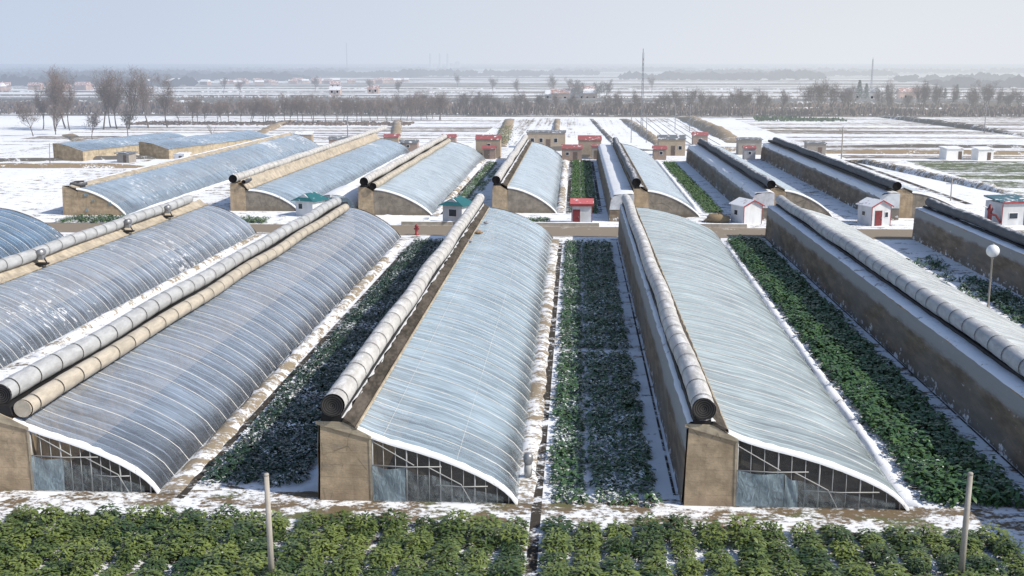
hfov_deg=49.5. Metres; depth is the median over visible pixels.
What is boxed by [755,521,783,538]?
crop plant
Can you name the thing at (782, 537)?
crop plant
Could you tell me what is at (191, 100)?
bare tree
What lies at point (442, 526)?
crop plant
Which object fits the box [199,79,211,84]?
village house
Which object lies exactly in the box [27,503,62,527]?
crop plant
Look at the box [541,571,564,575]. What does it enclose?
crop plant
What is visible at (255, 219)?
vegetable bed
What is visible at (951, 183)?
utility pole
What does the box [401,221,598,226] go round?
wall
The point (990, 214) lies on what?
water pump
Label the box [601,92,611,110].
bare tree
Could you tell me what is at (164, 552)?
crop plant
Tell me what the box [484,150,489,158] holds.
door
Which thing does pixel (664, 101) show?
bare tree
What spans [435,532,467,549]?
crop plant
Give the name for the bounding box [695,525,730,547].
crop plant
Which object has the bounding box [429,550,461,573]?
crop plant
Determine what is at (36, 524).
crop plant
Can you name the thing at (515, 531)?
crop plant
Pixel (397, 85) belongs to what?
bare tree
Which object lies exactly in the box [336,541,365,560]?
crop plant
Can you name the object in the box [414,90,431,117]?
bare tree
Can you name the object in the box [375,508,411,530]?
crop plant
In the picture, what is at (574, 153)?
door
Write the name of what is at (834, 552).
crop plant
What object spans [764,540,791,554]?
crop plant
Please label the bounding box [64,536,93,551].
crop plant
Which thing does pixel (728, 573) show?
crop plant
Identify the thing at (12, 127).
ground
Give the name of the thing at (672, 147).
door
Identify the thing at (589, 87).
brick house
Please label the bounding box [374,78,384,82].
village house
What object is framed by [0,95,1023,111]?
thicket
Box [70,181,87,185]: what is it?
coiled quilt
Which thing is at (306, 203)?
shed
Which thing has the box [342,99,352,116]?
bare tree
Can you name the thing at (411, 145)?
brick house
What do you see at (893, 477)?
snow bank
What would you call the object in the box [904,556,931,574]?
crop plant
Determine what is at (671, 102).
bare tree
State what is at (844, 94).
bare tree
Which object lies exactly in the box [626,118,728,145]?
field
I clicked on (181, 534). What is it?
crop plant
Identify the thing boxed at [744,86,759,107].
bare tree
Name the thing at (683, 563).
crop plant
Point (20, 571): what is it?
crop plant
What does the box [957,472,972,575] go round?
post
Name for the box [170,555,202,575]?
crop plant
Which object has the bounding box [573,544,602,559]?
crop plant
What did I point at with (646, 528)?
crop plant
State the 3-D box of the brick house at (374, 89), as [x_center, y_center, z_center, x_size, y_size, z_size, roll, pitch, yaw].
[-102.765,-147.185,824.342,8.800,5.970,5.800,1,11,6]
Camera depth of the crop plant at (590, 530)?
52.75 m
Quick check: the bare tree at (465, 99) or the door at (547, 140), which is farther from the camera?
the bare tree at (465, 99)
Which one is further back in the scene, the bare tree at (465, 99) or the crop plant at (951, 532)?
the bare tree at (465, 99)
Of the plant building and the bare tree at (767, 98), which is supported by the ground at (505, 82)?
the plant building
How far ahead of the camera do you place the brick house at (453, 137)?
294.03 m
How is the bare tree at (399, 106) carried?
on the field at (423, 131)
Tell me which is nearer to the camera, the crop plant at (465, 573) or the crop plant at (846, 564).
the crop plant at (465, 573)
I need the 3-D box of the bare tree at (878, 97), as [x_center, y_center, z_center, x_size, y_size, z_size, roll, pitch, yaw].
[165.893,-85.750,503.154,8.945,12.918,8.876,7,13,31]
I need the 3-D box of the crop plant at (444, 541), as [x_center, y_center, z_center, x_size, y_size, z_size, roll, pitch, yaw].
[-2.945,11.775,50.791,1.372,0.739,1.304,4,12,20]
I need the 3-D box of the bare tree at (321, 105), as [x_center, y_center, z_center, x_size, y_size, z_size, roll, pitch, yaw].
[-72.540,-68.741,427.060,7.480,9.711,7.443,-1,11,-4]
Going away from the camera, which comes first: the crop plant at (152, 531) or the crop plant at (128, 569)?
the crop plant at (128, 569)
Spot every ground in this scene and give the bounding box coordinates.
[0,64,1023,117]
[0,116,1023,179]
[0,158,1023,507]
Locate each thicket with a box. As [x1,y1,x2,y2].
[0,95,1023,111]
[0,105,1023,116]
[121,120,413,125]
[753,115,846,121]
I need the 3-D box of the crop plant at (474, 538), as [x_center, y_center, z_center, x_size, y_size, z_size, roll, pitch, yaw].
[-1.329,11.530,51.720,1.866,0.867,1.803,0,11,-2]
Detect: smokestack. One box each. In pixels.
[429,53,432,68]
[438,53,441,67]
[446,53,449,68]
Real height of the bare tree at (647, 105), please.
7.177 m
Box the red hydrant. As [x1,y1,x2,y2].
[414,224,418,234]
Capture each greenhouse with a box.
[0,194,256,367]
[0,197,402,493]
[0,208,63,257]
[53,132,185,160]
[62,132,318,214]
[139,130,268,158]
[229,126,409,210]
[315,193,554,504]
[358,134,484,214]
[492,134,562,212]
[596,137,699,221]
[618,194,914,510]
[686,138,832,219]
[760,137,957,219]
[765,195,1023,474]
[912,198,1023,296]
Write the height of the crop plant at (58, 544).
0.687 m
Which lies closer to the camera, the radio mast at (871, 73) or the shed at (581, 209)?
the shed at (581, 209)
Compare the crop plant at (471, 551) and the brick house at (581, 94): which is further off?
the brick house at (581, 94)
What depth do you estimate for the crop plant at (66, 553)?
49.85 m
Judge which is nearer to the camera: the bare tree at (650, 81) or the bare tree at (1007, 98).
the bare tree at (1007, 98)
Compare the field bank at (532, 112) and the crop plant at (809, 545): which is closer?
the crop plant at (809, 545)
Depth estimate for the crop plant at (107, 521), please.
53.31 m
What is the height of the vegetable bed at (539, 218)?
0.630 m
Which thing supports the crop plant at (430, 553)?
on the crop soil
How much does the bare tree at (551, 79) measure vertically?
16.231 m
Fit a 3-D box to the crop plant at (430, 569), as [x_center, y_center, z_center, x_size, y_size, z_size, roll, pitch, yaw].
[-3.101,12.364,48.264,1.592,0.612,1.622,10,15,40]
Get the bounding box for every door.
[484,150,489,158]
[546,139,549,146]
[573,152,576,160]
[573,210,579,221]
[671,146,674,155]
[874,211,881,225]
[958,151,961,158]
[987,152,990,159]
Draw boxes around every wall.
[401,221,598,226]
[699,223,746,227]
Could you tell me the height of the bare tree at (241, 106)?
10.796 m
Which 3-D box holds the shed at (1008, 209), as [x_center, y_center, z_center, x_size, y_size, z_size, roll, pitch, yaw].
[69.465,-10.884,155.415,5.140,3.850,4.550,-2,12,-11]
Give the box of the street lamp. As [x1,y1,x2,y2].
[986,244,999,307]
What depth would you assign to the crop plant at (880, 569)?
47.90 m
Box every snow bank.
[28,234,260,356]
[127,180,229,214]
[156,238,409,493]
[239,214,281,217]
[301,467,317,491]
[347,154,404,184]
[378,214,428,219]
[430,160,485,215]
[512,239,558,504]
[556,160,567,212]
[655,160,702,213]
[722,240,920,506]
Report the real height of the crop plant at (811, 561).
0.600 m
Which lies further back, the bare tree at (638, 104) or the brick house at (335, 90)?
the brick house at (335, 90)
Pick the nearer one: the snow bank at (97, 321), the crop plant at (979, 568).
the crop plant at (979, 568)
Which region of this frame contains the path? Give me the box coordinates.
[0,489,1023,535]
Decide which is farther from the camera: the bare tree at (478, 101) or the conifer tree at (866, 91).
the conifer tree at (866, 91)
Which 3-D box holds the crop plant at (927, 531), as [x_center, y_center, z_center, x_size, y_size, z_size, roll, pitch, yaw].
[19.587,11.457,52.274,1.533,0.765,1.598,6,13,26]
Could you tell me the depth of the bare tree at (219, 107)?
406.95 m
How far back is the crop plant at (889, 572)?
47.24 m
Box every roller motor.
[35,248,49,264]
[123,218,134,232]
[163,205,173,216]
[523,452,546,480]
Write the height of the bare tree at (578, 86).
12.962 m
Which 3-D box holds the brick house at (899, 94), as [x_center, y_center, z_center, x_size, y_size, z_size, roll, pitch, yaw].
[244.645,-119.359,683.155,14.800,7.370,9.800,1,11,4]
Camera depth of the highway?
591.54 m
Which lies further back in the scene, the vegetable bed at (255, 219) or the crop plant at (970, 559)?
the vegetable bed at (255, 219)
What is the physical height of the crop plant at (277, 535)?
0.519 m
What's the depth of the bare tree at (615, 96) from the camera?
485.87 m
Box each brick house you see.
[114,151,137,162]
[173,152,190,158]
[294,131,313,141]
[328,136,349,142]
[329,86,341,94]
[330,81,340,85]
[367,85,379,93]
[383,134,400,141]
[398,139,418,151]
[446,134,456,141]
[475,135,501,157]
[526,130,565,146]
[544,90,550,97]
[550,89,570,97]
[561,144,582,160]
[570,86,594,88]
[570,89,583,97]
[578,135,601,157]
[583,89,596,97]
[591,144,598,159]
[652,146,666,159]
[657,135,685,155]
[691,132,708,144]
[735,137,762,154]
[742,145,756,159]
[803,141,826,155]
[845,87,879,99]
[878,88,894,98]
[896,88,922,98]
[939,146,964,159]
[971,146,994,159]
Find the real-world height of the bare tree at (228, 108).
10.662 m
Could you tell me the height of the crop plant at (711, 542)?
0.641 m
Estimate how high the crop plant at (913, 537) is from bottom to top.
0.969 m
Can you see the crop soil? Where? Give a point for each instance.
(700, 552)
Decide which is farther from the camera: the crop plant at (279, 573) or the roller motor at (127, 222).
the roller motor at (127, 222)
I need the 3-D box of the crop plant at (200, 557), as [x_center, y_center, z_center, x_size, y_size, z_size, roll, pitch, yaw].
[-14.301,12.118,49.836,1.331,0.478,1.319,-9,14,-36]
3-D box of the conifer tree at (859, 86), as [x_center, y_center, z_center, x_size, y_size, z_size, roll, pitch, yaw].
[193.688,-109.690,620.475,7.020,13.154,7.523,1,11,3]
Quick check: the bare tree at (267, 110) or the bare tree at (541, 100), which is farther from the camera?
the bare tree at (541, 100)
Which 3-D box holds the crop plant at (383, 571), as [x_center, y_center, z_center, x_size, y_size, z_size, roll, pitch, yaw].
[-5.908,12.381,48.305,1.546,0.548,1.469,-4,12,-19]
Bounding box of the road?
[45,222,1023,239]
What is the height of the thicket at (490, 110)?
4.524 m
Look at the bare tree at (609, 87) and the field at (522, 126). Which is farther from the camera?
the bare tree at (609, 87)
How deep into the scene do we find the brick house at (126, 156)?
251.01 m
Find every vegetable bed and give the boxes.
[55,213,125,222]
[202,237,443,486]
[241,215,270,222]
[459,160,496,200]
[526,216,549,221]
[545,238,662,507]
[569,159,598,212]
[662,161,722,212]
[726,234,1023,508]
[906,255,1023,324]
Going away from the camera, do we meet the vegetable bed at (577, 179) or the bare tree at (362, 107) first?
the vegetable bed at (577, 179)
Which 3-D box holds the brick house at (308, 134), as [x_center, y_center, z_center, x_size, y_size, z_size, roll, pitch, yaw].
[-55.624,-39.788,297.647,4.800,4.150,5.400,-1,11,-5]
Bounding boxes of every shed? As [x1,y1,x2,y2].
[291,192,328,215]
[438,196,471,222]
[570,198,593,221]
[729,197,764,224]
[856,197,893,225]
[984,194,1023,225]
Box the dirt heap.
[702,212,729,222]
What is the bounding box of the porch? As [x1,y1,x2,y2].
[482,145,496,158]
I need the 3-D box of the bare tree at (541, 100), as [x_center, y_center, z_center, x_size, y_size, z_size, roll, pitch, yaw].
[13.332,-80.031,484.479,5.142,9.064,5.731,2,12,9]
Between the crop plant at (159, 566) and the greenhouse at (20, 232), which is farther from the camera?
the greenhouse at (20, 232)
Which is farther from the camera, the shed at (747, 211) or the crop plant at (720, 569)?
the shed at (747, 211)
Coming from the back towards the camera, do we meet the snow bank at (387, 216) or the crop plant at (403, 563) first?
the snow bank at (387, 216)
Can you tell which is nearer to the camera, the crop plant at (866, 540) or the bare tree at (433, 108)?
the crop plant at (866, 540)
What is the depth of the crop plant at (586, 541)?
51.10 m
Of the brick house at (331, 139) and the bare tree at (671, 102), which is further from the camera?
the bare tree at (671, 102)
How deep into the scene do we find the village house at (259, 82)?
1155.35 m
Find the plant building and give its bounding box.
[455,61,459,67]
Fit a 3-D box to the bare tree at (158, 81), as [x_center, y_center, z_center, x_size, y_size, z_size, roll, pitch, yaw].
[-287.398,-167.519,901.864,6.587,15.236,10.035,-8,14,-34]
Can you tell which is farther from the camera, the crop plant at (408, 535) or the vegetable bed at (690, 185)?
the vegetable bed at (690, 185)
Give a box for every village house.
[0,82,10,90]
[0,83,6,90]
[27,83,43,89]
[73,82,92,89]
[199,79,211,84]
[239,79,248,83]
[255,80,263,84]
[289,80,297,83]
[301,79,308,82]
[323,79,332,82]
[347,79,355,82]
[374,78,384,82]
[384,78,393,82]
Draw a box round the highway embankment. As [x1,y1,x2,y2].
[0,100,1023,106]
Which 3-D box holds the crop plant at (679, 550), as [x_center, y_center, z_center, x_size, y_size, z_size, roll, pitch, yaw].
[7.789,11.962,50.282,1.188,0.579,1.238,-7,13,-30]
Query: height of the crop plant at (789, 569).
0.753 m
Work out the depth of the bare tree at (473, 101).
479.14 m
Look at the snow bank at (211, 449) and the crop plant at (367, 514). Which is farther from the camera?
the snow bank at (211, 449)
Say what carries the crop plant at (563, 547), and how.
on the crop soil
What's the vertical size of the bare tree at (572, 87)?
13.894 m
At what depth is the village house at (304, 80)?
1269.08 m
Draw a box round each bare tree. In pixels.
[13,99,40,135]
[32,83,52,128]
[39,67,68,127]
[40,63,72,130]
[45,102,66,134]
[49,74,80,130]
[81,109,101,138]
[86,68,123,129]
[91,70,118,126]
[96,68,123,128]
[116,65,151,128]
[117,105,141,135]
[130,69,158,127]
[146,73,176,126]
[153,74,160,90]
[168,97,184,124]
[183,97,204,123]
[184,94,205,122]
[198,100,214,119]
[205,119,216,133]
[210,102,231,123]
[214,95,232,122]
[221,77,227,93]
[235,95,252,117]
[236,78,244,94]
[246,97,260,121]
[248,97,260,121]
[256,93,273,121]
[257,97,265,121]
[261,100,278,121]
[264,101,280,122]
[274,93,293,120]
[284,97,299,118]
[290,94,303,122]
[290,97,307,121]
[300,93,318,120]
[308,92,322,120]
[310,76,319,87]
[314,97,330,120]
[324,94,340,122]
[328,94,344,120]
[337,96,354,120]
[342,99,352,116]
[348,95,361,115]
[355,98,366,120]
[361,96,373,119]
[365,78,373,90]
[367,97,382,118]
[376,95,386,119]
[383,99,395,114]
[383,99,397,119]
[392,94,403,108]
[394,77,404,91]
[394,97,408,119]
[402,94,417,120]
[409,100,417,119]
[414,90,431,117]
[416,96,430,115]
[419,88,429,99]
[429,91,448,119]
[430,99,436,118]
[432,91,451,119]
[453,92,467,103]
[456,101,463,114]
[461,90,473,110]
[468,96,479,114]
[471,90,482,114]
[478,91,489,106]
[482,92,493,109]
[488,77,497,93]
[490,94,499,114]
[510,78,519,92]
[511,93,519,107]
[516,93,524,107]
[525,100,531,110]
[532,92,545,114]
[538,94,546,112]
[544,95,550,107]
[545,72,557,88]
[551,91,559,114]
[565,91,578,114]
[568,79,579,94]
[572,98,581,109]
[573,80,585,95]
[591,81,604,96]
[601,81,612,95]
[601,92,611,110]
[610,90,623,107]
[612,100,621,115]
[614,93,623,114]
[631,90,639,107]
[634,95,643,115]
[644,100,652,110]
[648,76,655,86]
[649,96,661,115]
[658,91,668,110]
[665,94,673,111]
[669,88,685,112]
[673,97,683,115]
[684,97,695,115]
[685,88,700,108]
[696,88,708,116]
[704,97,713,115]
[706,90,716,108]
[713,93,725,116]
[726,87,741,115]
[734,95,740,114]
[735,87,750,117]
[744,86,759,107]
[755,90,765,115]
[759,89,776,114]
[779,86,790,116]
[797,81,819,116]
[807,79,831,116]
[813,82,833,115]
[819,77,841,110]
[835,81,854,115]
[842,85,857,111]
[871,86,887,107]
[880,78,899,106]
[885,91,896,108]
[901,93,914,109]
[911,84,921,107]
[917,79,930,109]
[919,81,936,109]
[930,84,944,109]
[932,81,947,107]
[948,84,963,107]
[964,85,982,107]
[967,92,978,110]
[975,78,994,106]
[980,80,997,104]
[995,85,1009,106]
[1003,90,1018,107]
[1009,86,1023,107]
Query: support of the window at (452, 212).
in the shed at (454, 208)
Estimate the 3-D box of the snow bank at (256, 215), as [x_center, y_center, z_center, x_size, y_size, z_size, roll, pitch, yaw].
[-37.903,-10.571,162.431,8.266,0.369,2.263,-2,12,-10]
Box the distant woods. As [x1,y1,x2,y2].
[0,64,1023,87]
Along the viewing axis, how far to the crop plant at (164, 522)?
53.34 m
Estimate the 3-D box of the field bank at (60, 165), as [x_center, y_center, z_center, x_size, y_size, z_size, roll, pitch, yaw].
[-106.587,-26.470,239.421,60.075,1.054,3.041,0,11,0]
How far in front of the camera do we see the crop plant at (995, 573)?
47.89 m
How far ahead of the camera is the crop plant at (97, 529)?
52.50 m
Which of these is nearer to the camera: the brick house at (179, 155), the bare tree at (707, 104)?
the brick house at (179, 155)
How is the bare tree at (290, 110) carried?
on the field at (423, 131)
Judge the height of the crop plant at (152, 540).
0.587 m
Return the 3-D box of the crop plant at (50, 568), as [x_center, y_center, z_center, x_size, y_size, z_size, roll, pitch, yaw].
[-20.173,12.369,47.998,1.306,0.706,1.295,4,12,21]
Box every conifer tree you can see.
[854,80,864,99]
[862,83,869,99]
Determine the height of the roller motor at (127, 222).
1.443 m
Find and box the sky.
[0,0,1023,63]
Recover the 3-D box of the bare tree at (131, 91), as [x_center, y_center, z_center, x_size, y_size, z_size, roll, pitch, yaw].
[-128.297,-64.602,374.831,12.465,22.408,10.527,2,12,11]
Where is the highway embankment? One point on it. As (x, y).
(755, 102)
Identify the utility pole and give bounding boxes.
[264,473,274,573]
[628,111,634,135]
[839,126,846,158]
[946,179,956,200]
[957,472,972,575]
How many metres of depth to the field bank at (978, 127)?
392.41 m
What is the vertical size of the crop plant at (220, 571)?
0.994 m
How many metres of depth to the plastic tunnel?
167.83 m
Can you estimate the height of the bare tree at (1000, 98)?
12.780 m
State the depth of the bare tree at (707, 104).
471.00 m
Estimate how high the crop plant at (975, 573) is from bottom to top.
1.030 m
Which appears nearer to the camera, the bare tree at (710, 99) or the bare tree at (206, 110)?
the bare tree at (206, 110)
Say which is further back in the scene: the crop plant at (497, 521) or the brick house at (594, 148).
the brick house at (594, 148)
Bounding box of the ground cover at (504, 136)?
[489,121,517,144]
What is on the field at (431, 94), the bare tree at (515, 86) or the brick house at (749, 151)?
the bare tree at (515, 86)
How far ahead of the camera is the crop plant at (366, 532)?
51.91 m
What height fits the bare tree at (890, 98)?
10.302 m
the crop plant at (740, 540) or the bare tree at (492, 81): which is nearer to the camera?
the crop plant at (740, 540)
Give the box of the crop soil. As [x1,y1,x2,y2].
[0,512,1023,575]
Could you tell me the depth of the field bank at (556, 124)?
388.65 m
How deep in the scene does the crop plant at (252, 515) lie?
54.14 m
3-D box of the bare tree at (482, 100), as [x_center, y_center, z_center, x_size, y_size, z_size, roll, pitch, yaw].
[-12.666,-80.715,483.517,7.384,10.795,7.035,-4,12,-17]
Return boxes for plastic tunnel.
[322,185,358,207]
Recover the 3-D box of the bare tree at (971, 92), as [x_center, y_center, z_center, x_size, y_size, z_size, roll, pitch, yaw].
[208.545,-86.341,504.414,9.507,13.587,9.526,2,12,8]
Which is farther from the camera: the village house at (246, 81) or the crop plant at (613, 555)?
the village house at (246, 81)
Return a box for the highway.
[0,99,1023,101]
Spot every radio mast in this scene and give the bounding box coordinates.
[640,49,643,135]
[870,59,873,86]
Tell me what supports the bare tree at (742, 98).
on the field at (871, 131)
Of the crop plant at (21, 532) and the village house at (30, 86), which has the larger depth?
the village house at (30, 86)
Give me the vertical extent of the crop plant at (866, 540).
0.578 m
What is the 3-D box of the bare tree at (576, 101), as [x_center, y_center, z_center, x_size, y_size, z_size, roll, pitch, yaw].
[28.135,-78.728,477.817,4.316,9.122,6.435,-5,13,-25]
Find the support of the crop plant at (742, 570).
on the crop soil
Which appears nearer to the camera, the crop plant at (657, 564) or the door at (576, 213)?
the crop plant at (657, 564)
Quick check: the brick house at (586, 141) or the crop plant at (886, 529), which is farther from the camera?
the brick house at (586, 141)
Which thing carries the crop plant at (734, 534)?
on the crop soil
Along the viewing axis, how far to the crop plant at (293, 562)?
49.15 m
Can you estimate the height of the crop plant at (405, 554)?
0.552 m
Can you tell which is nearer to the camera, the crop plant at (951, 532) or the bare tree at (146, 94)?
the crop plant at (951, 532)
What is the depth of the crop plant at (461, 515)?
53.48 m
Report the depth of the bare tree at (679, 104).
475.26 m
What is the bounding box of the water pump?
[983,204,1000,222]
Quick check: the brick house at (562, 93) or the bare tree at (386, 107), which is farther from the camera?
the brick house at (562, 93)
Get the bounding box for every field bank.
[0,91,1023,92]
[0,94,1022,96]
[0,105,1016,109]
[0,110,998,113]
[0,155,173,161]
[0,163,142,167]
[5,108,998,111]
[11,87,1023,89]
[62,133,85,140]
[257,120,295,133]
[391,120,401,134]
[498,119,513,146]
[550,146,652,150]
[553,119,560,129]
[590,119,612,143]
[619,119,657,145]
[674,116,736,142]
[685,147,761,150]
[826,144,1023,147]
[826,149,1023,154]
[848,159,1023,195]
[871,115,1023,135]
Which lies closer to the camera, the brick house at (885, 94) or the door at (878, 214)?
the door at (878, 214)
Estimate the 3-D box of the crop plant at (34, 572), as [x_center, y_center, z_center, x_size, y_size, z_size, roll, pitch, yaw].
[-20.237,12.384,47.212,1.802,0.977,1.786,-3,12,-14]
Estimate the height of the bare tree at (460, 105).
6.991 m
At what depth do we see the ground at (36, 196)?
102.66 m
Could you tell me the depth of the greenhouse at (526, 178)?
182.03 m
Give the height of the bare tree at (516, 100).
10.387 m
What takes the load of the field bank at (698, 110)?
on the canal bank
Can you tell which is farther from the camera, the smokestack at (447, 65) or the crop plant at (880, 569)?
the smokestack at (447, 65)
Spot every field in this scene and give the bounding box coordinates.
[0,89,1023,98]
[0,117,503,145]
[0,145,171,165]
[490,118,555,145]
[560,118,640,145]
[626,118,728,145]
[727,116,1023,158]
[852,163,1023,225]
[908,161,1023,193]
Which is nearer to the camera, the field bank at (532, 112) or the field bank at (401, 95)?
the field bank at (532, 112)
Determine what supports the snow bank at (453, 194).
on the ground at (36, 196)
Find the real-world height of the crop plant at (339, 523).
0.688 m
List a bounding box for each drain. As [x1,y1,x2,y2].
[176,241,413,497]
[440,161,488,214]
[525,240,561,575]
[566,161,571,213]
[591,162,601,212]
[616,239,676,501]
[761,234,1023,477]
[845,160,970,203]
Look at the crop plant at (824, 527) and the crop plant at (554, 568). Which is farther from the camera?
the crop plant at (824, 527)
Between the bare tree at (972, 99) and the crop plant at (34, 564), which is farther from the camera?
the bare tree at (972, 99)
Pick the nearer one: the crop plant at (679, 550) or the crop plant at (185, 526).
the crop plant at (679, 550)
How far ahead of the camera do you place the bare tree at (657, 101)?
470.47 m
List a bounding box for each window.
[298,203,302,208]
[448,209,456,216]
[1009,213,1017,218]
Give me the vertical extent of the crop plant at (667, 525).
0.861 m
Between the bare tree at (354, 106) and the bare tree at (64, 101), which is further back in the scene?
the bare tree at (354, 106)
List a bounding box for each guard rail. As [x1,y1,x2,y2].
[0,97,1022,99]
[0,98,1023,101]
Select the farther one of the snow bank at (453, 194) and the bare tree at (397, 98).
the bare tree at (397, 98)
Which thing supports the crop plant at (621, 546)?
on the crop soil
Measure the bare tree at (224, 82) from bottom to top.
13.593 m
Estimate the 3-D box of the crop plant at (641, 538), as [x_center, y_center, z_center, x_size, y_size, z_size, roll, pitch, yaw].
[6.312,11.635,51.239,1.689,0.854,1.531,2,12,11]
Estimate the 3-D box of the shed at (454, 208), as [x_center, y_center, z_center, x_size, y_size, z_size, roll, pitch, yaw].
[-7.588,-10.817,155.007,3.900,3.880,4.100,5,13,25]
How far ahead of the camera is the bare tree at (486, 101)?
478.97 m
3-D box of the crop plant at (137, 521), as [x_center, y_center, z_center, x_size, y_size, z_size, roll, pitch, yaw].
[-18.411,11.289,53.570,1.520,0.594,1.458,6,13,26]
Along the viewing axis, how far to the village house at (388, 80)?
1270.01 m
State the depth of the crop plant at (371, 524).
52.68 m
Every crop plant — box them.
[0,517,21,535]
[0,519,17,540]
[0,533,30,553]
[0,541,22,563]
[0,555,14,569]
[0,565,32,575]
[4,509,31,525]
[6,552,40,572]
[7,521,44,544]
[8,504,38,518]
[16,542,53,566]
[21,519,44,537]
[24,566,57,575]
[26,534,61,552]
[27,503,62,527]
[32,566,60,575]
[36,525,71,545]
[40,505,64,522]
[42,559,73,575]
[47,516,82,539]
[48,543,86,563]
[61,507,92,522]
[62,516,83,527]
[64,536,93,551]
[65,567,94,575]
[68,551,104,575]
[72,531,98,544]
[73,520,106,538]
[76,539,116,565]
[81,511,118,532]
[93,503,123,521]
[97,538,122,553]
[98,528,126,545]
[98,567,131,575]
[102,518,138,540]
[106,562,133,574]
[114,544,147,566]
[115,531,154,560]
[118,514,144,530]
[120,503,152,523]
[128,567,162,575]
[129,532,158,549]
[134,520,165,540]
[139,558,169,575]
[140,514,169,529]
[145,501,180,524]
[147,548,174,565]
[149,540,183,561]
[156,527,191,551]
[160,517,195,540]
[167,507,205,532]
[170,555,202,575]
[177,538,214,559]
[178,552,204,565]
[180,508,207,525]
[185,527,220,549]
[186,560,226,575]
[194,555,233,575]
[195,523,228,540]
[198,514,233,533]
[202,546,240,567]
[208,503,239,524]
[211,540,239,558]
[218,528,250,547]
[225,521,260,545]
[228,559,265,575]
[233,519,260,533]
[233,572,255,575]
[234,552,267,572]
[236,509,262,523]
[239,539,274,561]
[249,536,274,552]
[252,510,291,537]
[257,527,288,542]
[262,560,294,575]
[264,569,286,575]
[265,516,290,529]
[273,540,306,562]
[275,556,301,571]
[283,528,312,542]
[283,538,308,556]
[288,565,322,575]
[291,519,318,537]
[295,559,326,575]
[298,511,326,528]
[300,553,326,568]
[304,539,340,566]
[308,530,345,553]
[314,523,347,544]
[320,509,354,528]
[323,519,348,536]
[323,559,362,575]
[331,550,365,573]
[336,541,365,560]
[341,533,371,554]
[346,515,378,537]
[347,525,375,546]
[350,511,379,531]
[360,565,391,575]
[363,548,399,572]
[368,543,402,566]
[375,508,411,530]
[376,537,402,553]
[379,528,405,543]
[380,521,410,537]
[394,555,428,574]
[397,565,425,575]
[398,546,426,564]
[399,531,437,550]
[403,536,431,556]
[413,514,435,529]
[414,523,435,536]
[422,564,456,575]
[423,542,462,565]
[423,569,452,575]
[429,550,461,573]
[432,513,469,539]
[434,537,459,553]
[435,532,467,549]
[441,509,475,531]
[456,562,486,575]
[458,571,477,575]
[459,546,492,565]
[463,554,491,572]
[465,525,499,549]
[467,517,497,536]
[467,542,494,555]
[470,513,503,532]
[484,556,523,575]
[491,521,531,548]
[491,556,526,575]
[492,550,526,567]
[498,540,522,557]
[503,516,529,531]
[503,528,529,543]
[536,551,569,568]
[537,561,573,575]
[538,515,574,533]
[538,533,575,558]
[541,557,570,575]
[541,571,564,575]
[542,523,572,542]
[542,527,570,549]
[566,565,605,575]
[567,558,602,575]
[569,531,607,550]
[570,521,604,540]
[570,548,601,567]
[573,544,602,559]
[576,521,601,535]
[600,552,635,571]
[600,556,638,575]
[602,533,639,558]
[603,520,632,540]
[603,521,632,536]
[603,535,632,551]
[604,565,641,575]
[630,539,667,562]
[632,530,665,554]
[633,512,661,533]
[633,521,668,543]
[636,555,676,575]
[640,552,667,571]
[640,570,667,575]
[659,513,693,533]
[664,526,692,544]
[668,531,699,551]
[669,545,696,559]
[673,557,706,575]
[674,557,702,574]
[692,517,721,539]
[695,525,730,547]
[700,536,725,551]
[701,549,735,573]
[705,546,730,560]
[710,558,738,575]
[710,565,744,575]
[713,572,731,575]
[724,513,760,535]
[728,524,761,544]
[729,528,768,556]
[735,547,773,569]
[736,558,774,575]
[737,541,768,563]
[745,567,774,575]
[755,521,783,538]
[760,528,788,546]
[763,542,799,565]
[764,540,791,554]
[769,560,808,575]
[771,553,800,570]
[789,521,815,540]
[791,531,825,549]
[796,538,828,556]
[796,546,834,564]
[799,557,835,573]
[807,563,845,575]
[818,523,847,540]
[819,571,840,575]
[822,525,857,550]
[829,538,863,560]
[835,550,865,566]
[838,562,863,575]
[840,560,876,575]
[853,528,882,540]
[859,533,888,549]
[862,542,888,559]
[863,540,899,563]
[873,562,909,575]
[875,558,904,575]
[879,524,908,539]
[881,570,909,575]
[884,524,922,547]
[892,539,928,558]
[899,549,934,570]
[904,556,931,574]
[912,522,945,542]
[912,572,936,575]
[922,533,952,550]
[927,545,954,561]
[935,551,958,569]
[935,554,971,574]
[943,565,974,575]
[945,527,980,546]
[946,531,984,553]
[958,571,984,575]
[959,546,986,558]
[965,552,996,571]
[971,555,1008,575]
[974,522,1011,543]
[983,570,1007,575]
[985,538,1015,554]
[989,534,1023,560]
[1000,553,1023,569]
[1006,562,1023,575]
[1013,568,1023,575]
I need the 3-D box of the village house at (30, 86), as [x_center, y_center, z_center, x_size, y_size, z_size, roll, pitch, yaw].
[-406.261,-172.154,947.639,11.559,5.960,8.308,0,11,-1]
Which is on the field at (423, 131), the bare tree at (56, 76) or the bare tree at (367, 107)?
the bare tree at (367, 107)
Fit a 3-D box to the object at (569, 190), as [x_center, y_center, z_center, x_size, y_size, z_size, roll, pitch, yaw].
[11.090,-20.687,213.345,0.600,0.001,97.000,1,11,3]
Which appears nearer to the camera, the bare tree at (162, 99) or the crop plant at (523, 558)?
the crop plant at (523, 558)
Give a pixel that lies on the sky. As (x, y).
(31, 31)
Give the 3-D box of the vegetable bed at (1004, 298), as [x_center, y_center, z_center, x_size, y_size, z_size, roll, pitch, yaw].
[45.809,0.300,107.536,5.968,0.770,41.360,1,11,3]
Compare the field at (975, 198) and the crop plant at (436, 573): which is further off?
the field at (975, 198)
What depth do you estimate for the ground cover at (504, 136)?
330.56 m
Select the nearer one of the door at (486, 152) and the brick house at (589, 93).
the door at (486, 152)

